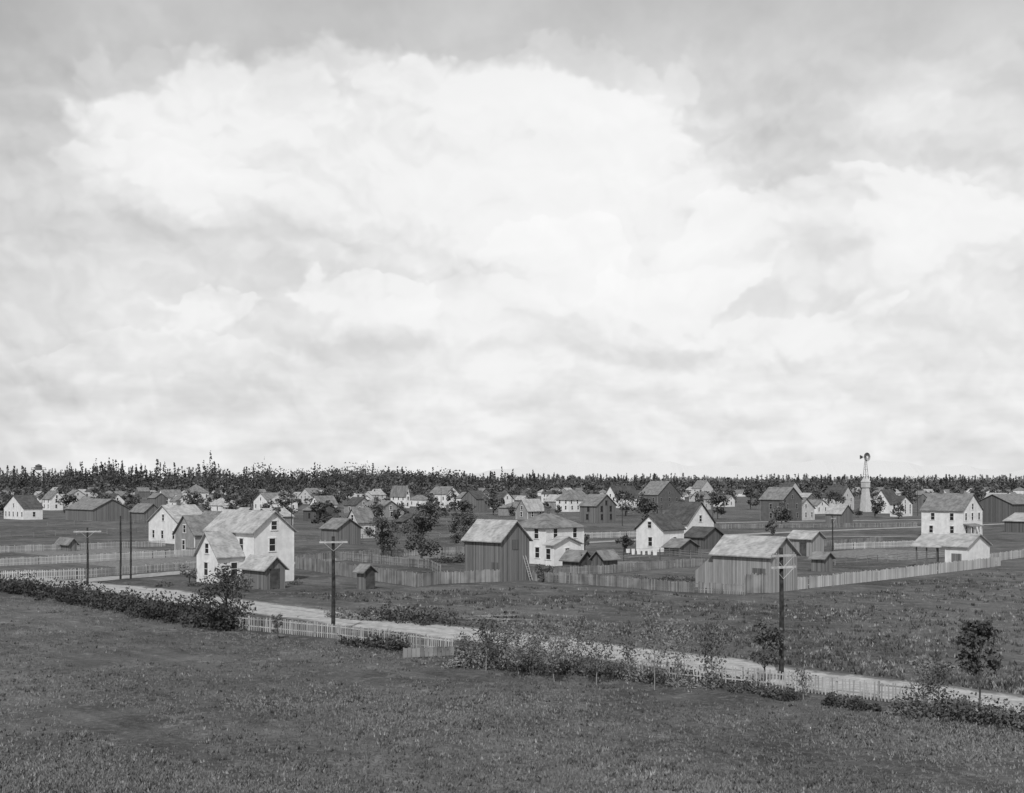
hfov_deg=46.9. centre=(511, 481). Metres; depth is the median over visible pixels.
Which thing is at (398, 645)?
bush
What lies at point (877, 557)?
rail fence
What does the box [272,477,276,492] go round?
town tree
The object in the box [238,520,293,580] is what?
window frames and trim
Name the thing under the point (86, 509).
barn
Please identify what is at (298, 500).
town tree
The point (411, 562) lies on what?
board fence
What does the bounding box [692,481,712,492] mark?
walls
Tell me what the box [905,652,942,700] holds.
sapling
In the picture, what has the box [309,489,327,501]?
town tree
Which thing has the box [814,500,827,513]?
walls
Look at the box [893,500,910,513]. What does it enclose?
window frames and trim
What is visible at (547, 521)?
roof
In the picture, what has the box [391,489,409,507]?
walls
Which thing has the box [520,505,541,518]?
window frames and trim
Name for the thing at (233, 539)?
white farmhouse
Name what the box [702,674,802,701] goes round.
bush
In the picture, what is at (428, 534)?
rail fence
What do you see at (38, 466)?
water tower
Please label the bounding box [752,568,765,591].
stable door
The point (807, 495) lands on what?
wood barn
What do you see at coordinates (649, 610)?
sapling
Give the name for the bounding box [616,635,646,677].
sapling
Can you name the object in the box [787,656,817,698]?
sapling
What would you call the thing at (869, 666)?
grass
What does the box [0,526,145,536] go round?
rail fence
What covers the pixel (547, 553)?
window glass
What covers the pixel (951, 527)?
window glass
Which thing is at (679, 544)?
wood shed
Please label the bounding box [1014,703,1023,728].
bush
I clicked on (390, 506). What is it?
cottage
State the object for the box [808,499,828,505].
roof
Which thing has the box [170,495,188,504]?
walls
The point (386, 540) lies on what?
shade tree
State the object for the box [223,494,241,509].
town tree
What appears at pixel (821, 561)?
outhouse
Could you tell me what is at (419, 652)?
board fence
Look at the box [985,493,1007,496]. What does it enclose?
wood barn
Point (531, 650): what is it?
sapling
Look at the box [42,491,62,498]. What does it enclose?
roof
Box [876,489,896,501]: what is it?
roof
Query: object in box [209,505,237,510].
walls
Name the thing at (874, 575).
board fence
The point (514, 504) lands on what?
roof
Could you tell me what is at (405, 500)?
window frames and trim
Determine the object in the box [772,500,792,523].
town tree
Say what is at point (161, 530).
window frames and trim
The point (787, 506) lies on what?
window frames and trim
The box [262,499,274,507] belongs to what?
town tree
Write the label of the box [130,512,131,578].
telephone pole
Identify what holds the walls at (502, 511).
on the ground at (130, 726)
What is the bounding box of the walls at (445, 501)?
[429,487,458,507]
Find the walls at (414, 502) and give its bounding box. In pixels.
[410,500,427,505]
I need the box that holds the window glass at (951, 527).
[929,504,979,532]
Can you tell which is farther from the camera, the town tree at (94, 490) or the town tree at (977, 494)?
the town tree at (94, 490)
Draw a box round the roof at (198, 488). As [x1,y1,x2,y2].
[183,484,209,492]
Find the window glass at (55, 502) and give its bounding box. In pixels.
[44,495,57,507]
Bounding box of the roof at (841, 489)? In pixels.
[822,486,854,497]
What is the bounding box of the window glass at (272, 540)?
[240,521,276,550]
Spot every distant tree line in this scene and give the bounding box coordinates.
[0,452,1022,491]
[0,476,1023,494]
[380,473,1023,485]
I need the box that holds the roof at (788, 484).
[782,482,802,492]
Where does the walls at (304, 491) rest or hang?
on the ground at (130, 726)
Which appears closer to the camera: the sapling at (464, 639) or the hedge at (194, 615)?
the sapling at (464, 639)
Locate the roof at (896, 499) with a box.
[889,496,912,504]
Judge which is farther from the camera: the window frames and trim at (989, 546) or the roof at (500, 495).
the roof at (500, 495)
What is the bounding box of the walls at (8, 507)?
[4,497,41,519]
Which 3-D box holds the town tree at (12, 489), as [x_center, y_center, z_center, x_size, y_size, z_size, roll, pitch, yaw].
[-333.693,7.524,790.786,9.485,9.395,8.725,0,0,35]
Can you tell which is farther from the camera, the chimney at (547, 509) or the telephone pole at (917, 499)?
the telephone pole at (917, 499)
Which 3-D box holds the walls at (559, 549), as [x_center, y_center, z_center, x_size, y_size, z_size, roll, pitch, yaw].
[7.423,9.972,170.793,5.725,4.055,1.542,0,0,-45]
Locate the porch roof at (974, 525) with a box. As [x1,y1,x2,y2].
[964,523,983,526]
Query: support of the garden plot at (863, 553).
on the ground at (130, 726)
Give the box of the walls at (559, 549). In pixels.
[546,538,580,565]
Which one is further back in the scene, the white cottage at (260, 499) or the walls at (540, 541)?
the white cottage at (260, 499)
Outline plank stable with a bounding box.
[696,534,801,592]
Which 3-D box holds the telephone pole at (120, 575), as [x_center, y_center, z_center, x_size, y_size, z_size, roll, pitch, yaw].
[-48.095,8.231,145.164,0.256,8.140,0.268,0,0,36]
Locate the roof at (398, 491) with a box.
[390,486,410,496]
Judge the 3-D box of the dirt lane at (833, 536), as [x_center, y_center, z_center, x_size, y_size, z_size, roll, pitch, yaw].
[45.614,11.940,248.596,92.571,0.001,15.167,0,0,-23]
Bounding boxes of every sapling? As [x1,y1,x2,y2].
[454,623,476,658]
[471,613,507,670]
[491,623,533,678]
[494,618,521,655]
[522,618,548,663]
[527,614,574,681]
[552,627,582,673]
[558,612,589,659]
[577,626,620,684]
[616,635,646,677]
[631,601,682,689]
[662,617,698,679]
[689,612,734,678]
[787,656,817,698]
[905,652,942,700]
[918,655,955,703]
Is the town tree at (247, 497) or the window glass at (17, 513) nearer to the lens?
the window glass at (17, 513)
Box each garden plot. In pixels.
[14,548,155,555]
[73,556,196,567]
[372,554,461,560]
[618,561,688,567]
[831,549,944,560]
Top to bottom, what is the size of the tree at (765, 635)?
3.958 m
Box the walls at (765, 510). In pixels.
[760,489,801,520]
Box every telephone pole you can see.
[73,528,100,585]
[119,516,121,578]
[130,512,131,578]
[288,496,294,525]
[319,536,347,632]
[620,494,624,525]
[771,548,795,679]
[831,516,835,550]
[917,484,918,515]
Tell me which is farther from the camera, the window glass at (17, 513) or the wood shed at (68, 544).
the window glass at (17, 513)
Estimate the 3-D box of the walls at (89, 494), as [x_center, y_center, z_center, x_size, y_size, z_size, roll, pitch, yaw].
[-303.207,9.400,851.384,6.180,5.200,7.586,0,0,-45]
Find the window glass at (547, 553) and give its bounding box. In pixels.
[546,548,568,558]
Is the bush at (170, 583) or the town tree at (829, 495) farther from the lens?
the town tree at (829, 495)
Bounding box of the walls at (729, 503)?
[712,496,734,506]
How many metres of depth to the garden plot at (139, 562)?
177.97 m
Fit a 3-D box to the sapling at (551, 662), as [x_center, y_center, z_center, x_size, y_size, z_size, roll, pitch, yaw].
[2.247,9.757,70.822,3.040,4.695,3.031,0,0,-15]
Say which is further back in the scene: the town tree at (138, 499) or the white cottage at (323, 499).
the town tree at (138, 499)
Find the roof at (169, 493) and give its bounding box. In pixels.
[159,489,181,497]
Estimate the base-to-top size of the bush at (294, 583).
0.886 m
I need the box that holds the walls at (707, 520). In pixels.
[682,504,713,532]
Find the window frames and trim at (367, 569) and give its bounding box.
[366,569,374,589]
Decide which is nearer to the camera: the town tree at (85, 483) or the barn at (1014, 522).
the barn at (1014, 522)
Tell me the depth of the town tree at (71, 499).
384.45 m
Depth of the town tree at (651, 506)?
306.22 m
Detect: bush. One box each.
[155,580,239,586]
[242,578,302,591]
[323,607,388,620]
[333,633,374,647]
[357,602,467,625]
[361,631,410,651]
[427,552,464,563]
[432,637,516,669]
[462,638,561,668]
[484,649,636,678]
[612,661,722,688]
[614,574,695,581]
[661,666,771,689]
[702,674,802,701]
[820,691,881,712]
[884,686,1023,730]
[905,657,958,669]
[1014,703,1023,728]
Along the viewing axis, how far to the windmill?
472.87 m
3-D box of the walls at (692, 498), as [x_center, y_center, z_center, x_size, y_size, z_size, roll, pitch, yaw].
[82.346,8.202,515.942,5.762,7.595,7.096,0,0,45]
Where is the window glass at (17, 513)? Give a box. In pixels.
[5,503,34,516]
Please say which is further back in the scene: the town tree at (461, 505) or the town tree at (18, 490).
the town tree at (18, 490)
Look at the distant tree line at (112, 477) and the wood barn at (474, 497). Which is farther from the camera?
the distant tree line at (112, 477)
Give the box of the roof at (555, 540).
[542,536,583,545]
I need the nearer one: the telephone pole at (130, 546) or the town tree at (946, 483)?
the telephone pole at (130, 546)
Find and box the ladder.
[523,555,531,579]
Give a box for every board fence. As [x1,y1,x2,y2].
[295,556,416,586]
[297,546,464,560]
[339,551,440,571]
[403,646,453,657]
[415,569,500,586]
[532,570,743,594]
[545,558,707,576]
[744,573,768,594]
[798,556,1000,589]
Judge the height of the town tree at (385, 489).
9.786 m
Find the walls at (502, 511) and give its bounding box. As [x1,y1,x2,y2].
[498,508,515,515]
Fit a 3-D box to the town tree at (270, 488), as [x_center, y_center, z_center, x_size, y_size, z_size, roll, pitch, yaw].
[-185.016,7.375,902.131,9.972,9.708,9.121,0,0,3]
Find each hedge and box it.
[0,572,248,630]
[0,575,15,589]
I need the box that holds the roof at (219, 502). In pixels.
[209,498,235,505]
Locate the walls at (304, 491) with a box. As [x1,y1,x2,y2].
[299,489,312,503]
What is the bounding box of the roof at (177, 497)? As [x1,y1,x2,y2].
[169,494,185,501]
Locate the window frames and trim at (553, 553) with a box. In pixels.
[545,545,580,565]
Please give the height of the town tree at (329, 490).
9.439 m
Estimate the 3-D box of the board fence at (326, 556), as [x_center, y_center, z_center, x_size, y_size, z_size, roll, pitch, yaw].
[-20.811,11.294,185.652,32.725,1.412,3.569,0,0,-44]
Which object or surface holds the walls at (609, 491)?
on the ground at (130, 726)
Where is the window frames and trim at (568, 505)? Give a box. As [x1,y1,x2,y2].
[559,500,582,511]
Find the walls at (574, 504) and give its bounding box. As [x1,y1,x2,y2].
[556,500,581,511]
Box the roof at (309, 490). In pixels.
[298,488,321,495]
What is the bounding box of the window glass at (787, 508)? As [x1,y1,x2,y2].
[770,495,797,517]
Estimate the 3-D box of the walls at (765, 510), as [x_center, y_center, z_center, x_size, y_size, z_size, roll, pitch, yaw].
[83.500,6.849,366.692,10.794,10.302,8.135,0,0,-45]
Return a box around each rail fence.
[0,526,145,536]
[295,532,456,541]
[617,548,709,559]
[834,551,944,564]
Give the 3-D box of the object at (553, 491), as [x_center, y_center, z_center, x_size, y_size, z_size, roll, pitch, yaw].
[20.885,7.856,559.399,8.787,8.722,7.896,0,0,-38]
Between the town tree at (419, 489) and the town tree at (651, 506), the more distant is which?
the town tree at (419, 489)
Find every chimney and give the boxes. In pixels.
[544,506,550,513]
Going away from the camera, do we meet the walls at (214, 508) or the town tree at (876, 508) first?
the town tree at (876, 508)
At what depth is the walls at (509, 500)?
532.77 m
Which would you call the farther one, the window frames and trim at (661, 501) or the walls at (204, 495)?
the walls at (204, 495)
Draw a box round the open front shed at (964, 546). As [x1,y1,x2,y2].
[910,533,992,569]
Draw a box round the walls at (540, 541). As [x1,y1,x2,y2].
[524,528,582,564]
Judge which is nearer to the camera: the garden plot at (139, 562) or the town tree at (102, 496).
the garden plot at (139, 562)
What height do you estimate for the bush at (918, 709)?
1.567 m
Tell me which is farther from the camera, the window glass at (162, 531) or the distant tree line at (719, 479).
the distant tree line at (719, 479)
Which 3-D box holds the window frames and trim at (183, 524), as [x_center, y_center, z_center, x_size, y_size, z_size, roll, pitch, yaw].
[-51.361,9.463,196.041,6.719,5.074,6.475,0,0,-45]
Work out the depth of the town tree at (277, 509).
299.15 m
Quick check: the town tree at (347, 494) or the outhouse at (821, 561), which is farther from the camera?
the town tree at (347, 494)
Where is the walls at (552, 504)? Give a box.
[544,502,555,508]
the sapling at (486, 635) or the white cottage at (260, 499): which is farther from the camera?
the white cottage at (260, 499)
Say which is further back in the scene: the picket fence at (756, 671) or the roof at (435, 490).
the roof at (435, 490)
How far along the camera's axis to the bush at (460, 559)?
175.44 m
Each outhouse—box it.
[352,564,378,589]
[559,549,591,571]
[589,549,620,571]
[808,551,835,571]
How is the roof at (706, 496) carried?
on the walls at (692, 498)
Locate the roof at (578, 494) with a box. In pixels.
[555,489,586,499]
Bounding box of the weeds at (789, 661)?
[221,595,1023,692]
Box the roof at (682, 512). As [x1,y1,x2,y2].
[664,501,715,524]
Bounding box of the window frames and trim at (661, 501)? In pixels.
[643,495,680,506]
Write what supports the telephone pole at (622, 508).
on the ground at (130, 726)
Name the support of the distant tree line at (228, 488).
on the ground at (130, 726)
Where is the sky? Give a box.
[0,0,1023,482]
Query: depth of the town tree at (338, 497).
539.41 m
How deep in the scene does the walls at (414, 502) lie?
580.20 m
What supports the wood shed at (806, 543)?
on the ground at (130, 726)
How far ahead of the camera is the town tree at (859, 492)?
856.25 m
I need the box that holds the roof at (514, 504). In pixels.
[497,502,518,507]
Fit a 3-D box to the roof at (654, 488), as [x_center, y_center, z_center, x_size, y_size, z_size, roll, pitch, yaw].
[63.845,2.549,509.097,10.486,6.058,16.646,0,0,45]
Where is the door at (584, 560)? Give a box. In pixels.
[582,555,586,570]
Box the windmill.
[860,453,871,511]
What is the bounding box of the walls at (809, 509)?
[802,499,813,519]
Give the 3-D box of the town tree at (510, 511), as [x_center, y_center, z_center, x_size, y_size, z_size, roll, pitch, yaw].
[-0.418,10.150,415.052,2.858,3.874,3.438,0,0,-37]
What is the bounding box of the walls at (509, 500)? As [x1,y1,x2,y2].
[490,493,512,508]
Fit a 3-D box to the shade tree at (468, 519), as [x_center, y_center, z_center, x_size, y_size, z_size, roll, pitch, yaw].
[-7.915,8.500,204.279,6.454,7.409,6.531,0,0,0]
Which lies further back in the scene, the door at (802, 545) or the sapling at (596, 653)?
the door at (802, 545)
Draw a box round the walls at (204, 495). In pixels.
[184,493,208,503]
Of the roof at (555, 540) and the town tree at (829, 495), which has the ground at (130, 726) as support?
the town tree at (829, 495)
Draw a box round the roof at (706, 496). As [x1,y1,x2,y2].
[690,492,711,498]
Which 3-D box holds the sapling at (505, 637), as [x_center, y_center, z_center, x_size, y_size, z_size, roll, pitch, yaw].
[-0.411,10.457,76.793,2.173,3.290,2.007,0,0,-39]
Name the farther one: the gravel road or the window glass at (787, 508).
the window glass at (787, 508)
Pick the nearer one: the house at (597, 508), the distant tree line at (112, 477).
the house at (597, 508)
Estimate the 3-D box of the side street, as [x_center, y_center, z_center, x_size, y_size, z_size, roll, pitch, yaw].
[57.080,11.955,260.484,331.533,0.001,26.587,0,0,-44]
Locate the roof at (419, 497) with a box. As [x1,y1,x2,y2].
[410,495,427,499]
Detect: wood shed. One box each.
[54,537,79,550]
[237,554,289,589]
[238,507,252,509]
[319,518,362,544]
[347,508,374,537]
[394,513,425,536]
[661,538,700,555]
[684,526,723,548]
[787,530,826,556]
[824,504,854,524]
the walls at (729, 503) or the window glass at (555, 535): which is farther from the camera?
the walls at (729, 503)
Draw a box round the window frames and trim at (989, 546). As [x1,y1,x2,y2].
[945,546,989,567]
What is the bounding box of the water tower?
[31,464,45,495]
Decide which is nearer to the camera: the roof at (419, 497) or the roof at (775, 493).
the roof at (775, 493)
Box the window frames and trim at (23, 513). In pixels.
[5,508,42,519]
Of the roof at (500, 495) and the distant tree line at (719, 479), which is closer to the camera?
the roof at (500, 495)
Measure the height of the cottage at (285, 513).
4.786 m
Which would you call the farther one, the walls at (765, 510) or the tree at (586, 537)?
the walls at (765, 510)
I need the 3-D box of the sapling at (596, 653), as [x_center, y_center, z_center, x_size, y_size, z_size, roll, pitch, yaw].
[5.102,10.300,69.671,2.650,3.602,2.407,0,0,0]
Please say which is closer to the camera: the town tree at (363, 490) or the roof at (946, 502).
the roof at (946, 502)
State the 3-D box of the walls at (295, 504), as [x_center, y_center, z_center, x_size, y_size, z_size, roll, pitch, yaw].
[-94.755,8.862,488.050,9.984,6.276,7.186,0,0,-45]
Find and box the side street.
[36,523,1003,584]
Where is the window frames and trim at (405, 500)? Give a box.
[398,491,409,507]
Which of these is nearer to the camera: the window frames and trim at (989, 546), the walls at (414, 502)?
the window frames and trim at (989, 546)
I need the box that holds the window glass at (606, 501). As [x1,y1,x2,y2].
[586,501,611,519]
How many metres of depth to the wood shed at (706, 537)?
213.73 m
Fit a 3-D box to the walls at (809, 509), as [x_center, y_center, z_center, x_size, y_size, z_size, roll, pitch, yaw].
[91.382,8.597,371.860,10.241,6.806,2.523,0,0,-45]
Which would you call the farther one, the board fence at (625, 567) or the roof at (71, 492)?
the roof at (71, 492)
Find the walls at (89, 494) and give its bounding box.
[85,492,97,497]
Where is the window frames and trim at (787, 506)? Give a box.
[769,494,797,517]
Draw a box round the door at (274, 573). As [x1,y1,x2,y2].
[271,570,278,588]
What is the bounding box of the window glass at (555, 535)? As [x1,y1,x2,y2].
[535,528,576,557]
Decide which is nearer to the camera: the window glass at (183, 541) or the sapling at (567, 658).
the sapling at (567, 658)
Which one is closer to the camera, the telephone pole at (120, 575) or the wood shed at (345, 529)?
the telephone pole at (120, 575)
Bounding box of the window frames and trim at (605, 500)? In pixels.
[586,500,611,519]
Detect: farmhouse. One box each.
[172,514,218,555]
[193,509,297,583]
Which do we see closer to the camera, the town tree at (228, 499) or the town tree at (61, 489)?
the town tree at (228, 499)
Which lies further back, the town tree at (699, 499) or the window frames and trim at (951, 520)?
the town tree at (699, 499)
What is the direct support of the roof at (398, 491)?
on the walls at (395, 500)
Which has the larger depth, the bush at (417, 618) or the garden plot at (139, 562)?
the garden plot at (139, 562)
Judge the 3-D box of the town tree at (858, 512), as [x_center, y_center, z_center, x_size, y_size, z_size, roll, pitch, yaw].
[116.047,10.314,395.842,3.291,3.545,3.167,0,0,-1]
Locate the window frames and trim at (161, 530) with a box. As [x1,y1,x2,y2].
[152,514,174,539]
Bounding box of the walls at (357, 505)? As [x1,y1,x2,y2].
[344,498,367,512]
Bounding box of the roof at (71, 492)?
[67,490,83,495]
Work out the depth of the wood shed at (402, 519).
258.41 m
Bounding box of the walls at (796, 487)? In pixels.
[792,483,801,492]
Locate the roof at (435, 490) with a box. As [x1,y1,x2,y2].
[430,486,459,493]
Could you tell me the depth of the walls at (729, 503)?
573.69 m
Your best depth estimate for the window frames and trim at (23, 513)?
377.63 m
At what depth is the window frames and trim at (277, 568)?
132.32 m
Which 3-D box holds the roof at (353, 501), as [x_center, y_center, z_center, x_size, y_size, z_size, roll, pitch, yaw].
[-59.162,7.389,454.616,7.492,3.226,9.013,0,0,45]
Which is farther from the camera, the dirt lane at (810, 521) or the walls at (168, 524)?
the dirt lane at (810, 521)
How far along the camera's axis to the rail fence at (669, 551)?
186.34 m
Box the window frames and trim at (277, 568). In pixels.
[270,568,279,589]
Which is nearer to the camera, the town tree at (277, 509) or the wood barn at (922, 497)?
the town tree at (277, 509)
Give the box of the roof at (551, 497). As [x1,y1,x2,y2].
[543,494,561,501]
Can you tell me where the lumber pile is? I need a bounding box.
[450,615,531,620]
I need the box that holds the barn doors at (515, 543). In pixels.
[491,539,518,573]
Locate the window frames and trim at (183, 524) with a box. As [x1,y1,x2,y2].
[182,524,194,549]
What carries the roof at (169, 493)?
on the walls
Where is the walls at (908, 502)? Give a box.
[890,497,911,516]
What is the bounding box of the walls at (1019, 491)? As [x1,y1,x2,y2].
[1013,490,1023,493]
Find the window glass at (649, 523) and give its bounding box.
[648,522,675,545]
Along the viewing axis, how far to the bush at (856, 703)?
62.68 m
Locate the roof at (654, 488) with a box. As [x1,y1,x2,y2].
[639,481,681,494]
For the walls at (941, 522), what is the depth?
257.00 m
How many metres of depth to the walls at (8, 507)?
378.60 m
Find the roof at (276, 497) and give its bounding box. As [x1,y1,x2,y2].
[268,495,297,502]
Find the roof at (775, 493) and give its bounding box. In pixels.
[759,487,802,499]
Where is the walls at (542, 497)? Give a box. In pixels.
[541,494,547,502]
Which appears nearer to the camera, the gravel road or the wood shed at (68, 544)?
the gravel road
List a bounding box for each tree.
[0,490,6,514]
[9,486,15,496]
[14,487,26,493]
[57,485,69,493]
[57,494,78,512]
[83,475,87,488]
[90,487,104,497]
[96,490,110,498]
[122,490,136,504]
[132,493,141,504]
[179,563,196,582]
[181,488,199,504]
[191,563,256,621]
[201,501,211,510]
[207,492,223,501]
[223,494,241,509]
[239,493,251,507]
[240,489,257,507]
[242,487,251,494]
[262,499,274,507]
[265,486,276,492]
[268,505,285,519]
[271,614,282,639]
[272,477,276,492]
[275,490,297,513]
[283,485,291,493]
[292,493,302,506]
[308,500,340,523]
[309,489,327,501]
[322,487,332,495]
[329,488,345,503]
[342,491,349,500]
[343,486,353,497]
[354,487,366,493]
[355,476,359,493]
[363,515,399,555]
[364,496,384,517]
[382,486,390,497]
[390,501,409,527]
[397,510,442,558]
[410,487,425,495]
[414,492,444,525]
[440,504,450,517]
[446,488,456,507]
[448,510,476,545]
[450,500,476,523]
[451,512,461,527]
[482,490,504,514]
[507,505,514,515]
[508,488,517,494]
[525,491,537,498]
[534,564,553,581]
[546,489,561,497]
[554,504,561,513]
[584,534,589,549]
[613,490,637,515]
[615,535,634,553]
[634,501,661,519]
[635,492,651,505]
[694,493,704,501]
[707,494,729,518]
[712,486,722,496]
[724,487,737,499]
[742,489,759,509]
[746,484,754,492]
[747,620,785,679]
[764,520,777,535]
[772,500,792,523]
[813,488,822,498]
[825,490,846,503]
[854,508,862,515]
[856,489,861,497]
[870,492,878,503]
[870,495,886,516]
[890,501,904,518]
[900,489,916,502]
[944,474,948,488]
[954,620,1003,713]
[969,487,986,496]
[970,489,979,498]
[989,486,999,492]
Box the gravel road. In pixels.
[17,577,1023,713]
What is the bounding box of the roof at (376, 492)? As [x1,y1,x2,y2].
[364,491,386,494]
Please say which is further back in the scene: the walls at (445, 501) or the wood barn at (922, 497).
the wood barn at (922, 497)
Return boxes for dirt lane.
[588,536,903,542]
[716,519,920,522]
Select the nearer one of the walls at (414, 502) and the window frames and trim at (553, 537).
the window frames and trim at (553, 537)
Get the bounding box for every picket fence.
[0,540,164,552]
[0,549,195,565]
[0,568,84,579]
[89,561,194,576]
[232,615,452,650]
[584,531,635,537]
[630,657,913,702]
[715,522,917,528]
[824,536,880,545]
[834,540,914,549]
[990,549,1023,559]
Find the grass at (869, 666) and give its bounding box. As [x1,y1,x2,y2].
[267,570,1023,692]
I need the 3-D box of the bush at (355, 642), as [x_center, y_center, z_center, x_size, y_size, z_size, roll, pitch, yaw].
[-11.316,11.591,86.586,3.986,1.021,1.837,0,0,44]
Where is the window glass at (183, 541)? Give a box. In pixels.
[182,525,184,548]
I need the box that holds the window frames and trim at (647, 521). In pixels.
[636,521,683,551]
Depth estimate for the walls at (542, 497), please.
685.39 m
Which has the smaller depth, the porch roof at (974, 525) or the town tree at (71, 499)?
the porch roof at (974, 525)
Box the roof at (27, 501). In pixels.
[2,495,43,508]
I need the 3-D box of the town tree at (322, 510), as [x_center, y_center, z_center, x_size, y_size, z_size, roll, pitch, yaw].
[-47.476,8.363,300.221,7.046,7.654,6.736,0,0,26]
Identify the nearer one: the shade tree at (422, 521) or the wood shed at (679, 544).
the shade tree at (422, 521)
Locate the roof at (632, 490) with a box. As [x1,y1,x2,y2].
[605,486,639,497]
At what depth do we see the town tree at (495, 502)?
426.08 m
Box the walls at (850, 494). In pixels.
[823,487,853,509]
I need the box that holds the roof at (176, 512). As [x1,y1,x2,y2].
[146,504,202,522]
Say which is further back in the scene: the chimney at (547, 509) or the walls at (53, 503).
the walls at (53, 503)
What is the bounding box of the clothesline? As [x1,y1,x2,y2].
[623,548,656,560]
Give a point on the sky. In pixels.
(469, 236)
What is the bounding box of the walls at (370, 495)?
[365,492,385,499]
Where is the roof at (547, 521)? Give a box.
[519,513,586,528]
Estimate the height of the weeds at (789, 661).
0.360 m
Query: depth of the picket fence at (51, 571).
144.18 m
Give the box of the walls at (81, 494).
[64,490,85,505]
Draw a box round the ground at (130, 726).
[0,484,1023,792]
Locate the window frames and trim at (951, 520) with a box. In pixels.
[921,503,979,533]
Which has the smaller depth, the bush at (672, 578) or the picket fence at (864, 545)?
the bush at (672, 578)
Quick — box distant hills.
[427,460,1023,481]
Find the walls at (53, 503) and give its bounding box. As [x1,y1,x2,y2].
[43,492,62,509]
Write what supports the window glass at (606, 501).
in the house at (597, 508)
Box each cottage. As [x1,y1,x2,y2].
[98,493,124,503]
[201,511,221,514]
[253,493,285,509]
[260,508,294,524]
[303,504,338,520]
[309,496,338,506]
[360,500,402,519]
[515,499,543,519]
[634,509,686,551]
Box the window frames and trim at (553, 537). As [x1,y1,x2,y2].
[533,527,583,564]
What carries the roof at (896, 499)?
on the walls at (908, 502)
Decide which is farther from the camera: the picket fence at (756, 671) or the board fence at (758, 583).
the board fence at (758, 583)
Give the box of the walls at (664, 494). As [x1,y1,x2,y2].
[640,482,680,509]
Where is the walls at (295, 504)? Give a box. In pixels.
[267,497,297,510]
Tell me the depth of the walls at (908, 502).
412.48 m
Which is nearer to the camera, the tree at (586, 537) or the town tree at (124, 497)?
the tree at (586, 537)
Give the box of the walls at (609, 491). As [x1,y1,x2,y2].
[606,487,638,507]
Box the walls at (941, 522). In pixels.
[922,495,981,533]
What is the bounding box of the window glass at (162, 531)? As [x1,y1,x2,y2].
[153,515,173,538]
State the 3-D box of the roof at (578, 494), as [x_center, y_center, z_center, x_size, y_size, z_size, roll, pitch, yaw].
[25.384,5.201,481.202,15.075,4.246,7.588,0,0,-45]
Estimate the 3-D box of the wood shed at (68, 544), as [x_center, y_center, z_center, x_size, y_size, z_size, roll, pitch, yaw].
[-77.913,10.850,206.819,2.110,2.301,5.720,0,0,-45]
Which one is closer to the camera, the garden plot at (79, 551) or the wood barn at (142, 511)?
the garden plot at (79, 551)
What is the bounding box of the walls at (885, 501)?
[875,491,889,512]
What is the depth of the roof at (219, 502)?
461.11 m
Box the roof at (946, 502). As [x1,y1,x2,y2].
[919,493,983,510]
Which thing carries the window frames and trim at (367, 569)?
in the outhouse at (365, 576)
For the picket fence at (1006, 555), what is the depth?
182.66 m
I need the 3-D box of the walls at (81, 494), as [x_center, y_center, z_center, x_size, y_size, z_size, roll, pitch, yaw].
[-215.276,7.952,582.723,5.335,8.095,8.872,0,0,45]
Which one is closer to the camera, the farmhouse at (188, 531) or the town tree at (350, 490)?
the farmhouse at (188, 531)
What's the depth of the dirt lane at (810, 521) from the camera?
357.14 m
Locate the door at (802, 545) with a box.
[800,543,805,555]
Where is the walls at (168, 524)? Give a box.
[149,507,177,543]
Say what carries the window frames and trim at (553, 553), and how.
attached to the walls at (559, 549)
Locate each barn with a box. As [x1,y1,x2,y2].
[64,498,130,520]
[113,491,131,505]
[129,503,157,522]
[134,487,150,496]
[147,493,166,507]
[461,490,487,511]
[461,519,532,581]
[478,488,490,494]
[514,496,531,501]
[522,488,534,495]
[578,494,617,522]
[799,493,815,498]
[915,491,926,497]
[916,493,929,504]
[979,494,1023,522]
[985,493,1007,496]
[1003,513,1023,531]
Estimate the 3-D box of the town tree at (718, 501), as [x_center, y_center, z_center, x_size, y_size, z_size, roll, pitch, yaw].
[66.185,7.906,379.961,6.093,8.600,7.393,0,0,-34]
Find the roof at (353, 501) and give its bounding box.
[344,497,367,505]
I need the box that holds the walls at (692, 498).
[690,492,710,509]
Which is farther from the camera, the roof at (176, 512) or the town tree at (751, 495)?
the town tree at (751, 495)
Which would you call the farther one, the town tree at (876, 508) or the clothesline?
the town tree at (876, 508)
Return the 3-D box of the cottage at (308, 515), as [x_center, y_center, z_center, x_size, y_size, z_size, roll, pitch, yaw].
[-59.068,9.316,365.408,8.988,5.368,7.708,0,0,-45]
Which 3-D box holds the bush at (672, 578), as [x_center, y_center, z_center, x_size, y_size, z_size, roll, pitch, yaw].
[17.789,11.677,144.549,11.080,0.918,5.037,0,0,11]
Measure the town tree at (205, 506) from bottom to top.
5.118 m
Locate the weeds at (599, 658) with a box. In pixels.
[150,596,977,708]
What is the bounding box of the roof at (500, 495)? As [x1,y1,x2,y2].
[490,492,514,499]
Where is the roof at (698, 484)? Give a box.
[691,480,712,488]
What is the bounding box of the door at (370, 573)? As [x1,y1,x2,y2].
[367,570,373,588]
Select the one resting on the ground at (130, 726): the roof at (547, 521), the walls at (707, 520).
the walls at (707, 520)

